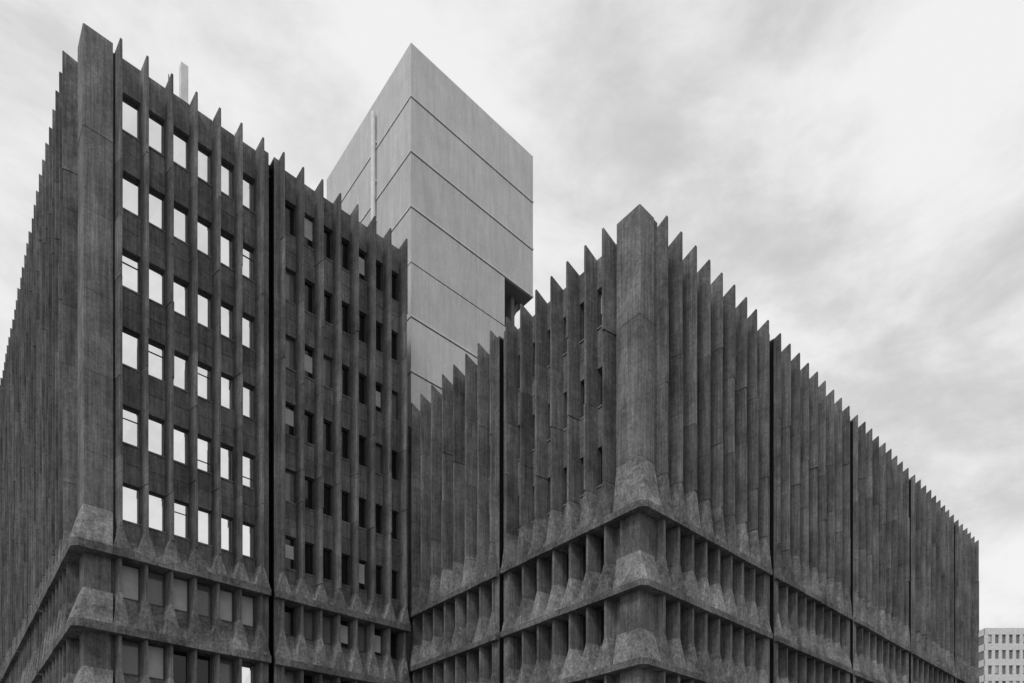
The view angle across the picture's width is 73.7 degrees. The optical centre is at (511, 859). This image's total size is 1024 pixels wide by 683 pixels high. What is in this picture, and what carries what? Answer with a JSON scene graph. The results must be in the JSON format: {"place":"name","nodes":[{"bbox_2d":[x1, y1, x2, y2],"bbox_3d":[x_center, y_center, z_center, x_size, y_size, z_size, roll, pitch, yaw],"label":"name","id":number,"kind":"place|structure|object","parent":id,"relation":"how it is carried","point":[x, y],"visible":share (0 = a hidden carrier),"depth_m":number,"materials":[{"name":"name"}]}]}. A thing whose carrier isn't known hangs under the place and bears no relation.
{"place":"outdoors","nodes":[
{"label":"outdoors","id":0,"kind":"place"},
{"bbox_2d":[0,0,1023,630],"label":"sky","id":1,"kind":"structure","parent":0,"point":[854,169],"materials":[{"name":"white"}]},
{"bbox_2d":[979,628,1023,682],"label":"distant apartment building","id":2,"kind":"structure","parent":0,"point":[1001,655],"depth_m":130.03,"materials":[{"name":"concrete"}]},
{"label":"ground","id":3,"kind":"structure","parent":0,"visible":0},
{"bbox_2d":[78,23,412,682],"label":"walls","id":4,"kind":"structure","parent":3,"relation":"on","point":[95,271],"depth_m":30.50,"materials":[{"name":"concrete"}]},
{"bbox_2d":[168,62,187,102],"bbox_3d":[-15.055,-35.300,33.199,3.585,4.600,0.900,0,0,-41],"label":"rooftop flue and aerials","id":5,"kind":"object","parent":4,"relation":"on","point":[183,81],"visible":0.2,"depth_m":32.24,"materials":[{"name":"metal"}]},
{"bbox_2d":[0,38,407,682],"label":"vertical fins","id":6,"kind":"object","parent":4,"relation":"attached to","point":[38,446],"visible":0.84,"depth_m":32.42,"materials":[{"name":"grey concrete"}]},
{"bbox_2d":[0,503,410,682],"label":"ledges","id":7,"kind":"object","parent":4,"relation":"attached to","point":[95,610],"visible":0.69,"depth_m":30.89,"materials":[{"name":"concrete"}]},
{"bbox_2d":[122,96,396,682],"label":"windows","id":8,"kind":"structure","parent":4,"relation":"attached to","point":[130,574],"depth_m":31.31,"materials":[{"name":"glass"}]},
{"bbox_2d":[327,43,533,426],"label":"concrete service tower","id":9,"kind":"structure","parent":3,"relation":"on","point":[434,165],"depth_m":43.16,"materials":[{"name":"concrete"}]},
{"bbox_2d":[464,204,956,682],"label":"walls","id":10,"kind":"structure","parent":3,"relation":"on","point":[636,340],"depth_m":27.05,"materials":[{"name":"concrete"}]},
{"bbox_2d":[521,291,603,682],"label":"windows","id":11,"kind":"structure","parent":10,"relation":"attached to","point":[583,576],"depth_m":29.23,"materials":[{"name":"glass"}]},
{"bbox_2d":[409,455,978,682],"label":"ledges","id":12,"kind":"object","parent":10,"relation":"attached to","point":[638,486],"visible":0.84,"depth_m":30.16,"materials":[{"name":"concrete"}]},
{"bbox_2d":[411,215,978,682],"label":"vertical fins","id":13,"kind":"object","parent":10,"relation":"attached to","point":[711,393],"visible":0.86,"depth_m":32.07,"materials":[{"name":"grey concrete"}]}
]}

